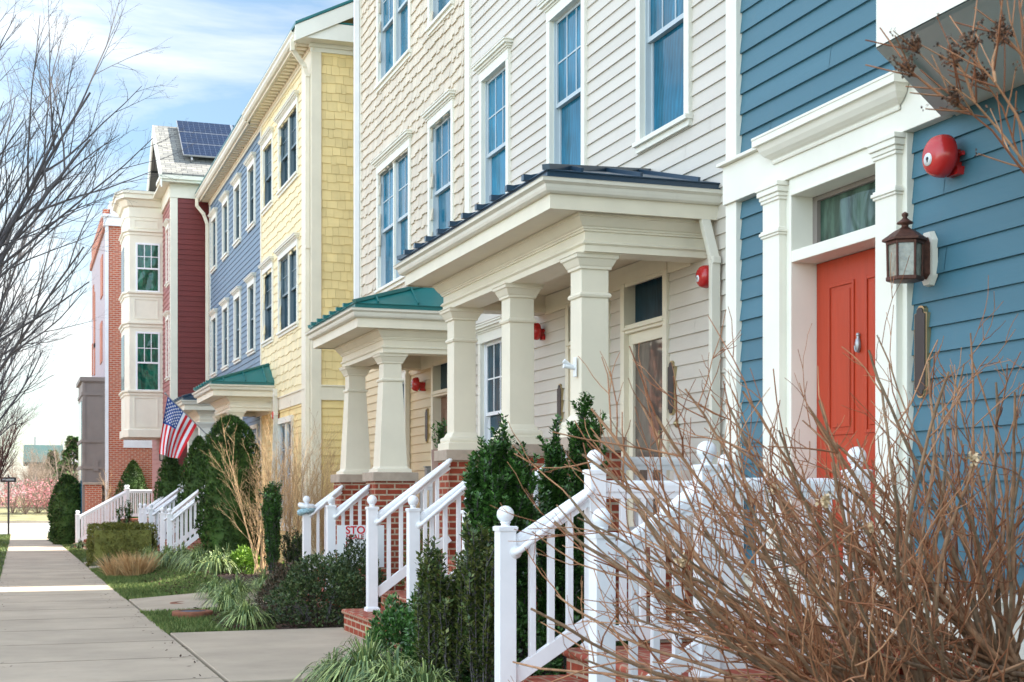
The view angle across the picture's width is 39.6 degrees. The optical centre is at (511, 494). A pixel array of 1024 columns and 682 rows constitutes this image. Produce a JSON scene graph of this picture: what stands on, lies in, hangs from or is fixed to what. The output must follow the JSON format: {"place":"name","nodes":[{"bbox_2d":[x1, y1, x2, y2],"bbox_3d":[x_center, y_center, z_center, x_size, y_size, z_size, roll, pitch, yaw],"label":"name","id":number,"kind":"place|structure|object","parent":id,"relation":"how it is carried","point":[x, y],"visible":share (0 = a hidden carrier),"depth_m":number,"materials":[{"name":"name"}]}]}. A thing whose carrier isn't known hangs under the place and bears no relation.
{"place":"outdoors","nodes":[
{"label":"outdoors","id":0,"kind":"place"},
{"bbox_2d":[0,498,48,520],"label":"verge","id":1,"kind":"structure","parent":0,"point":[31,515],"depth_m":104.49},
{"bbox_2d":[0,476,48,513],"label":"flowering shrub","id":2,"kind":"object","parent":1,"relation":"on","point":[26,510],"visible":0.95,"depth_m":105.71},
{"bbox_2d":[6,443,72,499],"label":"scrub tree","id":3,"kind":"object","parent":1,"relation":"on","point":[34,480],"visible":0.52,"depth_m":115.97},
{"bbox_2d":[31,432,77,496],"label":"scrub tree","id":4,"kind":"object","parent":1,"relation":"on","point":[63,467],"visible":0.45,"depth_m":112.09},
{"bbox_2d":[0,523,49,533],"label":"cross road","id":5,"kind":"structure","parent":0,"point":[29,528],"depth_m":82.75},
{"bbox_2d":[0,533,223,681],"bbox_3d":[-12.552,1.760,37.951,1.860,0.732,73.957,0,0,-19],"label":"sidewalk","id":6,"kind":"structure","parent":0,"point":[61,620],"depth_m":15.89,"materials":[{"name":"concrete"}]},
{"bbox_2d":[0,497,277,681],"bbox_3d":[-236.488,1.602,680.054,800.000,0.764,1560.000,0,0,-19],"label":"ground","id":7,"kind":"structure","parent":0,"point":[83,563],"depth_m":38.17,"materials":[{"name":"plant"}]},
{"bbox_2d":[0,389,43,481],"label":"bare tree","id":8,"kind":"object","parent":7,"relation":"on","point":[3,457],"visible":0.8,"depth_m":60.86,"materials":[{"name":"grey plant"}]},
{"bbox_2d":[0,292,63,433],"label":"bare tree","id":9,"kind":"object","parent":7,"relation":"on","point":[5,426],"visible":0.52,"depth_m":47.86,"materials":[{"name":"grey plant"}]},
{"bbox_2d":[0,265,71,435],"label":"bare tree","id":10,"kind":"object","parent":7,"relation":"on","point":[5,389],"visible":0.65,"depth_m":35.70,"materials":[{"name":"grey plant"}]},
{"bbox_2d":[23,437,62,495],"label":"distant house","id":11,"kind":"structure","parent":7,"relation":"on","point":[44,448],"depth_m":179.53,"materials":[{"name":"teal metal"}]},
{"bbox_2d":[39,436,77,506],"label":"conifer","id":12,"kind":"object","parent":7,"relation":"on","point":[73,448],"visible":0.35,"depth_m":114.15,"materials":[{"name":"green plant"}]},
{"bbox_2d":[46,474,80,544],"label":"arborvitae","id":13,"kind":"object","parent":7,"relation":"on","point":[64,505],"visible":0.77,"depth_m":53.48,"materials":[{"name":"green plant"}]},
{"bbox_2d":[0,133,128,401],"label":"bare tree","id":14,"kind":"object","parent":7,"relation":"on","point":[8,286],"visible":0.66,"depth_m":24.52,"materials":[{"name":"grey plant"}]},
{"bbox_2d":[83,482,103,524],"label":"brick pillar","id":15,"kind":"structure","parent":7,"relation":"on","point":[93,494],"depth_m":51.85,"materials":[{"name":"brick"}]},
{"bbox_2d":[0,0,206,360],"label":"bare tree","id":16,"kind":"object","parent":7,"relation":"on","point":[21,232],"visible":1,"depth_m":16.89,"materials":[{"name":"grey plant"}]},
{"bbox_2d":[73,485,151,547],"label":"brick stoop","id":17,"kind":"object","parent":7,"relation":"on","point":[106,509],"visible":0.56,"depth_m":49.34,"materials":[{"name":"white plastic"}]},
{"bbox_2d":[76,201,151,520],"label":"brick building","id":18,"kind":"structure","parent":7,"relation":"on","point":[103,447],"depth_m":52.22,"materials":[{"name":"red brick"}]},
{"bbox_2d":[94,552,142,575],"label":"dry grass tuft","id":19,"kind":"object","parent":7,"relation":"on","point":[109,569],"visible":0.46,"depth_m":28.39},
{"bbox_2d":[114,459,150,517],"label":"arborvitae","id":20,"kind":"object","parent":7,"relation":"on","point":[133,478],"visible":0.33,"depth_m":51.39,"materials":[{"name":"green plant"}]},
{"bbox_2d":[106,549,165,575],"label":"dry grass tuft","id":21,"kind":"object","parent":7,"relation":"on","point":[130,567],"visible":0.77,"depth_m":28.18,"materials":[{"name":"plant"}]},
{"bbox_2d":[138,483,183,552],"bbox_3d":[-8.532,0.860,37.008,2.307,2.480,3.420,0,0,-19],"label":"brick stoop","id":22,"kind":"object","parent":7,"relation":"on","point":[152,510],"visible":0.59,"depth_m":36.79,"materials":[{"name":"white plastic"}]},
{"bbox_2d":[111,125,214,501],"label":"red house","id":23,"kind":"structure","parent":7,"relation":"on","point":[162,295],"depth_m":43.35,"materials":[{"name":"wood"}]},
{"bbox_2d":[162,218,169,287],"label":"window","id":24,"kind":"structure","parent":23,"relation":"in","point":[166,223],"depth_m":41.74,"materials":[{"name":"white paint"}]},
{"bbox_2d":[181,143,221,161],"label":"solar panel","id":25,"kind":"object","parent":23,"relation":"on","point":[206,151],"visible":0.59,"depth_m":42.11,"materials":[{"name":"blue glass"}]},
{"bbox_2d":[178,132,227,145],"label":"solar panel","id":26,"kind":"object","parent":23,"relation":"on","point":[211,139],"visible":0.76,"depth_m":42.81,"materials":[{"name":"blue glass"}]},
{"bbox_2d":[176,120,231,135],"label":"solar panel","id":27,"kind":"object","parent":23,"relation":"on","point":[213,128],"visible":0.95,"depth_m":43.47,"materials":[{"name":"blue glass"}]},
{"bbox_2d":[172,609,212,617],"bbox_3d":[-4.016,1.541,17.873,0.510,0.174,0.510,0,0,-19],"label":"meter cover","id":28,"kind":"object","parent":7,"relation":"on","point":[189,613],"visible":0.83,"depth_m":17.70,"materials":[{"name":"metal"}]},
{"bbox_2d":[189,574,227,600],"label":"liriope clump","id":29,"kind":"object","parent":7,"relation":"on","point":[212,585],"visible":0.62,"depth_m":20.27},
{"bbox_2d":[159,485,264,560],"bbox_3d":[-6.780,0.860,31.970,2.307,2.480,1.820,0,0,-19],"label":"stair railing","id":30,"kind":"object","parent":7,"relation":"on","point":[170,516],"visible":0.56,"depth_m":31.07,"materials":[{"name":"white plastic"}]},
{"bbox_2d":[173,110,259,517],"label":"blue grey house","id":31,"kind":"structure","parent":7,"relation":"on","point":[228,190],"depth_m":36.46,"materials":[{"name":"wood"}]},
{"bbox_2d":[159,393,205,457],"bbox_3d":[-7.834,-1.668,34.302,1.299,1.577,0.243,0,0,-19],"label":"american flag","id":32,"kind":"object","parent":31,"relation":"attached to","point":[179,425],"visible":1,"depth_m":34.23,"materials":[{"name":"multicoloured fabric"}]},
{"bbox_2d":[208,308,217,377],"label":"window","id":33,"kind":"structure","parent":31,"relation":"in","point":[213,313],"depth_m":40.74,"materials":[{"name":"white paint"}]},
{"bbox_2d":[208,207,217,273],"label":"window","id":34,"kind":"structure","parent":31,"relation":"in","point":[212,215],"depth_m":40.61,"materials":[{"name":"white paint"}]},
{"bbox_2d":[218,190,228,261],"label":"window","id":35,"kind":"structure","parent":31,"relation":"in","point":[224,198],"depth_m":38.49,"materials":[{"name":"white paint"}]},
{"bbox_2d":[218,297,229,371],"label":"window","id":36,"kind":"structure","parent":31,"relation":"in","point":[224,303],"depth_m":38.51,"materials":[{"name":"glass"}]},
{"bbox_2d":[230,286,241,364],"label":"window","id":37,"kind":"structure","parent":31,"relation":"in","point":[236,292],"depth_m":36.51,"materials":[{"name":"white paint"}]},
{"bbox_2d":[230,172,241,248],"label":"window","id":38,"kind":"structure","parent":31,"relation":"in","point":[235,182],"depth_m":36.43,"materials":[{"name":"white paint"}]},
{"bbox_2d":[243,151,255,232],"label":"window","id":39,"kind":"structure","parent":31,"relation":"in","point":[250,163],"depth_m":34.24,"materials":[{"name":"white paint"}]},
{"bbox_2d":[243,272,256,356],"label":"window","id":40,"kind":"structure","parent":31,"relation":"in","point":[250,280],"depth_m":34.32,"materials":[{"name":"glass"}]},
{"bbox_2d":[159,560,285,592],"bbox_3d":[-5.461,1.526,27.243,3.219,0.315,10.950,0,0,-19],"label":"planting bed","id":41,"kind":"object","parent":7,"relation":"on","point":[227,576],"visible":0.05,"depth_m":24.60,"materials":[{"name":"soil"}]},
{"bbox_2d":[155,540,193,566],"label":"liriope clump","id":42,"kind":"object","parent":41,"relation":"on","point":[173,554],"visible":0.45,"depth_m":29.07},
{"bbox_2d":[173,543,210,571],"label":"liriope clump","id":43,"kind":"object","parent":41,"relation":"on","point":[198,554],"visible":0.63,"depth_m":26.81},
{"bbox_2d":[184,544,245,577],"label":"liriope clump","id":44,"kind":"object","parent":41,"relation":"on","point":[214,563],"visible":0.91,"depth_m":25.12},
{"bbox_2d":[193,414,263,567],"bbox_3d":[-5.486,-0.013,27.547,1.432,3.127,1.447,0,0,-19],"label":"arborvitae","id":45,"kind":"object","parent":41,"relation":"on","point":[217,528],"visible":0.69,"depth_m":27.14,"materials":[{"name":"green plant"}]},
{"bbox_2d":[225,544,260,573],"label":"spring shrub","id":46,"kind":"object","parent":41,"relation":"on","point":[242,555],"visible":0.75,"depth_m":25.25,"materials":[{"name":"green plant"}]},
{"bbox_2d":[205,405,309,574],"bbox_3d":[-4.401,-0.070,24.849,1.451,3.057,1.885,0,0,36],"label":"bare shrub","id":47,"kind":"object","parent":41,"relation":"on","point":[262,565],"visible":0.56,"depth_m":24.79,"materials":[{"name":"plant"}]},
{"bbox_2d":[257,480,283,577],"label":"columnar holly","id":48,"kind":"object","parent":41,"relation":"on","point":[271,509],"visible":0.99,"depth_m":22.52,"materials":[{"name":"green plant"}]},
{"bbox_2d":[239,401,341,570],"bbox_3d":[-3.692,-0.104,24.382,1.924,3.112,2.214,0,0,-19],"label":"bare shrub","id":49,"kind":"object","parent":41,"relation":"on","point":[293,512],"visible":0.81,"depth_m":24.30,"materials":[{"name":"plant"}]},
{"bbox_2d":[281,526,301,568],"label":"columnar holly","id":50,"kind":"object","parent":41,"relation":"on","point":[296,553],"visible":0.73,"depth_m":23.11,"materials":[{"name":"green plant"}]},
{"bbox_2d":[270,437,340,554],"bbox_3d":[-3.215,0.209,24.423,1.804,2.479,1.542,0,0,-44],"label":"bare shrub","id":51,"kind":"object","parent":41,"relation":"on","point":[327,484],"visible":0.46,"depth_m":24.24,"materials":[{"name":"plant"}]},
{"bbox_2d":[290,455,372,554],"bbox_3d":[-2.994,0.371,24.137,1.596,2.153,1.609,0,0,-19],"label":"bare shrub","id":52,"kind":"object","parent":41,"relation":"on","point":[313,532],"visible":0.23,"depth_m":23.82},
{"bbox_2d":[210,569,263,603],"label":"liriope clump","id":53,"kind":"object","parent":7,"relation":"on","point":[244,589],"visible":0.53,"depth_m":19.58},
{"bbox_2d":[192,0,353,562],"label":"yellow house","id":54,"kind":"structure","parent":7,"relation":"on","point":[299,108],"depth_m":27.64,"materials":[{"name":"wood"}]},
{"bbox_2d":[258,256,273,347],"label":"window","id":55,"kind":"structure","parent":54,"relation":"in","point":[267,314],"depth_m":32.02,"materials":[{"name":"white paint"}]},
{"bbox_2d":[258,126,273,215],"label":"window","id":56,"kind":"structure","parent":54,"relation":"in","point":[267,156],"depth_m":32.01,"materials":[{"name":"white paint"}]},
{"bbox_2d":[277,415,293,531],"bbox_3d":[-4.700,-0.438,29.683,0.180,2.375,1.743,0,0,-19],"label":"window","id":57,"kind":"structure","parent":54,"relation":"in","point":[282,423],"depth_m":29.66,"materials":[{"name":"white paint"}]},
{"bbox_2d":[273,232,298,337],"bbox_3d":[-4.617,-4.276,29.363,0.228,1.857,2.407,0,0,-19],"label":"window","id":58,"kind":"structure","parent":54,"relation":"in","point":[289,286],"depth_m":29.34,"materials":[{"name":"white paint"}]},
{"bbox_2d":[273,90,298,197],"bbox_3d":[-4.617,-7.185,29.363,0.228,1.691,2.407,0,0,-19],"label":"window","id":59,"kind":"structure","parent":54,"relation":"in","point":[289,133],"depth_m":29.33,"materials":[{"name":"white paint"}]},
{"bbox_2d":[210,603,342,629],"bbox_3d":[-2.087,1.515,17.908,3.779,0.126,3.300,0,0,-19],"label":"planting bed","id":60,"kind":"object","parent":7,"relation":"on","point":[337,626],"visible":0.04,"depth_m":16.36,"materials":[{"name":"soil"}]},
{"bbox_2d":[195,581,261,613],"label":"liriope clump","id":61,"kind":"object","parent":60,"relation":"on","point":[225,599],"visible":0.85,"depth_m":18.31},
{"bbox_2d":[209,595,282,630],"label":"liriope clump","id":62,"kind":"object","parent":60,"relation":"on","point":[245,615],"visible":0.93,"depth_m":16.16,"materials":[{"name":"plant"}]},
{"bbox_2d":[254,560,323,615],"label":"azalea shrub","id":63,"kind":"object","parent":60,"relation":"on","point":[271,583],"visible":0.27,"depth_m":17.74,"materials":[{"name":"green plant"}]},
{"bbox_2d":[263,549,365,627],"bbox_3d":[-2.286,1.119,16.800,1.313,0.959,1.407,0,0,23],"label":"azalea shrub","id":64,"kind":"object","parent":60,"relation":"on","point":[291,584],"visible":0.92,"depth_m":16.52,"materials":[{"name":"green plant"}]},
{"bbox_2d":[320,534,390,619],"bbox_3d":[-1.867,1.030,17.250,0.946,1.127,0.970,0,0,-19],"label":"azalea shrub","id":65,"kind":"object","parent":60,"relation":"on","point":[360,561],"visible":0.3,"depth_m":17.09,"materials":[{"name":"green plant"}]},
{"bbox_2d":[337,525,383,606],"bbox_3d":[-1.914,1.007,17.972,0.606,1.242,0.024,0,0,-19],"label":"lawn sign","id":66,"kind":"object","parent":60,"relation":"on","point":[343,531],"visible":0.48,"depth_m":17.95,"materials":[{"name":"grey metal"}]},
{"bbox_2d":[1,543,565,681],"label":"mulch litter","id":67,"kind":"object","parent":7,"relation":"on","point":[280,624],"visible":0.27,"depth_m":16.93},
{"bbox_2d":[302,482,434,606],"bbox_3d":[-1.964,0.911,20.068,2.007,2.177,2.440,0,0,-19],"label":"brick stoop","id":68,"kind":"object","parent":7,"relation":"on","point":[332,513],"visible":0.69,"depth_m":19.12,"materials":[{"name":"white wood"}]},
{"bbox_2d":[305,0,463,605],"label":"shingle house","id":69,"kind":"structure","parent":7,"relation":"on","point":[383,333],"depth_m":20.97,"materials":[{"name":"beige"}]},
{"bbox_2d":[370,129,412,293],"bbox_3d":[-1.905,-4.468,22.937,0.230,2.277,2.322,0,0,-19],"label":"window","id":70,"kind":"structure","parent":69,"relation":"in","point":[394,209],"depth_m":22.94,"materials":[{"name":"white paint"}]},
{"bbox_2d":[374,0,411,92],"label":"window","id":71,"kind":"structure","parent":69,"relation":"in","point":[394,38],"depth_m":23.26,"materials":[{"name":"white paint"}]},
{"bbox_2d":[420,89,455,235],"bbox_3d":[-1.008,-4.468,20.360,0.230,2.277,1.444,0,0,-19],"label":"window","id":72,"kind":"structure","parent":69,"relation":"in","point":[440,151],"depth_m":20.56,"materials":[{"name":"white paint"}]},
{"bbox_2d":[425,0,454,35],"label":"window","id":73,"kind":"structure","parent":69,"relation":"in","point":[440,8],"depth_m":20.71,"materials":[{"name":"white paint"}]},
{"bbox_2d":[341,451,692,670],"bbox_3d":[-0.076,0.800,14.092,2.367,2.400,4.210,0,0,-19],"label":"brick stoop","id":74,"kind":"object","parent":7,"relation":"on","point":[356,621],"visible":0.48,"depth_m":14.77,"materials":[{"name":"white wood"}]},
{"bbox_2d":[393,0,725,556],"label":"beige house","id":75,"kind":"structure","parent":7,"relation":"on","point":[589,228],"depth_m":14.02,"materials":[{"name":"wood"}]},
{"bbox_2d":[430,418,446,534],"bbox_3d":[-0.824,-0.212,17.077,0.304,1.424,0.260,0,0,-19],"label":"potted evergreen","id":76,"kind":"object","parent":75,"relation":"on","point":[441,432],"visible":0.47,"depth_m":17.02,"materials":[{"name":"green plant"}]},
{"bbox_2d":[476,316,501,444],"bbox_3d":[-0.241,-1.109,18.153,0.230,2.177,1.257,0,0,-19],"label":"window","id":77,"kind":"structure","parent":75,"relation":"in","point":[489,333],"depth_m":18.44,"materials":[{"name":"glass"}]},
{"bbox_2d":[471,37,512,203],"bbox_3d":[-0.213,-4.468,18.073,0.230,2.277,1.341,0,0,-19],"label":"window","id":78,"kind":"structure","parent":75,"relation":"in","point":[493,69],"depth_m":18.22,"materials":[{"name":"white paint"}]},
{"bbox_2d":[537,0,587,164],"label":"window","id":79,"kind":"structure","parent":75,"relation":"in","point":[566,20],"depth_m":15.91,"materials":[{"name":"white paint"}]},
{"bbox_2d":[629,326,661,526],"bbox_3d":[1.299,-0.568,13.772,0.119,2.065,0.893,0,0,-19],"label":"storm door","id":80,"kind":"structure","parent":75,"relation":"in","point":[649,342],"depth_m":13.89,"materials":[{"name":"beige paint"}]},
{"bbox_2d":[632,0,692,153],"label":"window","id":81,"kind":"structure","parent":75,"relation":"in","point":[664,99],"depth_m":13.55,"materials":[{"name":"white paint"}]},
{"bbox_2d":[668,361,676,414],"bbox_3d":[1.482,-0.990,13.183,0.032,0.505,0.144,0,0,-19],"label":"wall plaque","id":82,"kind":"object","parent":75,"relation":"attached to","point":[671,409],"depth_m":13.15,"materials":[{"name":"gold metal"}]},
{"bbox_2d":[695,265,708,287],"bbox_3d":[1.693,-1.900,12.388,0.173,0.200,0.200,0,0,-19],"label":"alarm bell","id":83,"kind":"object","parent":75,"relation":"attached to","point":[702,276],"visible":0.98,"depth_m":12.32,"materials":[{"name":"red metal"}]},
{"bbox_2d":[493,441,899,681],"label":"brick stoop","id":84,"kind":"object","parent":7,"relation":"on","point":[507,553],"visible":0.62,"depth_m":8.73,"materials":[{"name":"white wood"}]},
{"bbox_2d":[716,0,1023,681],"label":"blue house","id":85,"kind":"structure","parent":7,"relation":"on","point":[828,180],"depth_m":8.10,"materials":[{"name":"paint"}]},
{"bbox_2d":[813,175,874,243],"bbox_3d":[2.016,-1.652,8.268,0.040,0.335,0.951,0,0,-19],"label":"transom window","id":86,"kind":"structure","parent":85,"relation":"in","point":[849,208],"depth_m":8.42,"materials":[{"name":"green glass"}]},
{"bbox_2d":[817,248,874,574],"bbox_3d":[2.031,-0.416,8.265,0.074,1.992,0.956,0,0,-19],"label":"door","id":87,"kind":"structure","parent":85,"relation":"in","point":[846,284],"depth_m":8.39,"materials":[{"name":"red wood"}]},
{"bbox_2d":[882,212,937,286],"bbox_3d":[2.058,-1.274,7.355,0.261,0.378,0.232,0,0,-19],"label":"wall lantern","id":88,"kind":"object","parent":85,"relation":"attached to","point":[904,242],"depth_m":7.31,"materials":[{"name":"brown metal"}]},
{"bbox_2d":[914,306,930,397],"bbox_3d":[2.150,-0.749,7.457,0.032,0.486,0.109,0,0,-19],"label":"wall plaque","id":89,"kind":"object","parent":85,"relation":"attached to","point":[922,332],"depth_m":7.43,"materials":[{"name":"gold metal"}]},
{"bbox_2d":[922,134,964,177],"bbox_3d":[2.178,-1.712,7.190,0.173,0.216,0.216,0,0,-19],"label":"alarm bell","id":90,"kind":"object","parent":85,"relation":"attached to","point":[942,154],"visible":1,"depth_m":7.13,"materials":[{"name":"red metal"}]},
{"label":"planting bed","id":91,"kind":"structure","parent":7,"relation":"on","visible":0},
{"bbox_2d":[85,521,158,567],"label":"box hedge","id":92,"kind":"object","parent":91,"relation":"on","point":[114,538],"visible":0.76,"depth_m":33.47,"materials":[{"name":"green plant"}]},
{"bbox_2d":[153,455,182,539],"bbox_3d":[-9.237,0.211,38.586,1.138,2.877,1.098,0,0,-19],"label":"arborvitae","id":93,"kind":"object","parent":91,"relation":"on","point":[168,482],"visible":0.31,"depth_m":38.38,"materials":[{"name":"green plant"}]},
{"bbox_2d":[176,435,206,544],"bbox_3d":[-7.365,0.089,33.613,1.226,3.023,1.146,0,0,-19],"label":"arborvitae","id":94,"kind":"object","parent":91,"relation":"on","point":[189,478],"visible":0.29,"depth_m":33.40,"materials":[{"name":"green plant"}]},
{"bbox_2d":[0,0,347,496],"label":"sky","id":95,"kind":"structure","parent":0,"point":[218,52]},
{"bbox_2d":[129,592,299,611],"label":"path","id":96,"kind":"structure","parent":0,"point":[155,603],"depth_m":20.09,"materials":[{"name":"concrete"}]},
{"bbox_2d":[170,627,406,681],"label":"path","id":97,"kind":"structure","parent":0,"point":[282,655],"depth_m":13.59,"materials":[{"name":"concrete"}]},
{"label":"planting bed","id":98,"kind":"structure","parent":0,"visible":0},
{"bbox_2d":[292,647,346,681],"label":"liriope clump","id":99,"kind":"object","parent":98,"relation":"on","point":[337,678],"visible":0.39,"depth_m":10.64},
{"bbox_2d":[298,625,418,681],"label":"liriope clump","id":100,"kind":"object","parent":98,"relation":"on","point":[351,668],"visible":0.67,"depth_m":10.33,"materials":[{"name":"plant"}]},
{"bbox_2d":[348,644,417,681],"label":"liriope clump","id":101,"kind":"object","parent":98,"relation":"on","point":[384,674],"visible":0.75,"depth_m":9.91,"materials":[{"name":"plant"}]},
{"bbox_2d":[363,592,417,665],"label":"azalea shrub","id":102,"kind":"object","parent":98,"relation":"on","point":[392,622],"visible":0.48,"depth_m":11.02,"materials":[{"name":"green plant"}]},
{"bbox_2d":[384,658,466,681],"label":"liriope clump","id":103,"kind":"object","parent":98,"relation":"on","point":[421,674],"visible":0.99,"depth_m":9.61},
{"bbox_2d":[401,574,475,681],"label":"azalea shrub","id":104,"kind":"object","parent":98,"relation":"on","point":[407,637],"visible":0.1,"depth_m":10.66,"materials":[{"name":"green plant"}]},
{"bbox_2d":[409,512,495,681],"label":"columnar holly","id":105,"kind":"object","parent":98,"relation":"on","point":[443,640],"visible":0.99,"depth_m":9.73,"materials":[{"name":"green plant"}]},
{"bbox_2d":[459,413,541,681],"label":"columnar holly","id":106,"kind":"object","parent":98,"relation":"on","point":[491,478],"visible":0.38,"depth_m":10.50,"materials":[{"name":"green plant"}]},
{"bbox_2d":[443,597,561,681],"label":"azalea shrub","id":107,"kind":"object","parent":98,"relation":"on","point":[540,639],"visible":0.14,"depth_m":10.36,"materials":[{"name":"green plant"}]},
{"bbox_2d":[533,413,570,674],"bbox_3d":[0.299,0.420,11.039,0.347,2.120,0.582,0,0,14],"label":"columnar holly","id":108,"kind":"object","parent":98,"relation":"on","point":[550,497],"visible":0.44,"depth_m":11.02,"materials":[{"name":"green plant"}]},
{"bbox_2d":[554,391,608,674],"bbox_3d":[0.510,0.319,11.259,0.393,2.303,0.776,0,0,28],"label":"columnar holly","id":109,"kind":"object","parent":98,"relation":"on","point":[576,483],"visible":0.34,"depth_m":11.33,"materials":[{"name":"green plant"}]},
{"bbox_2d":[490,252,1023,681],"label":"hydrangea shrub","id":110,"kind":"object","parent":98,"relation":"on","point":[991,653],"visible":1,"depth_m":5.43,"materials":[{"name":"plant"}]},
{"bbox_2d":[865,0,1023,369],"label":"crape myrtle","id":111,"kind":"object","parent":98,"relation":"on","point":[1000,35],"visible":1,"depth_m":4.30,"materials":[{"name":"plant"}]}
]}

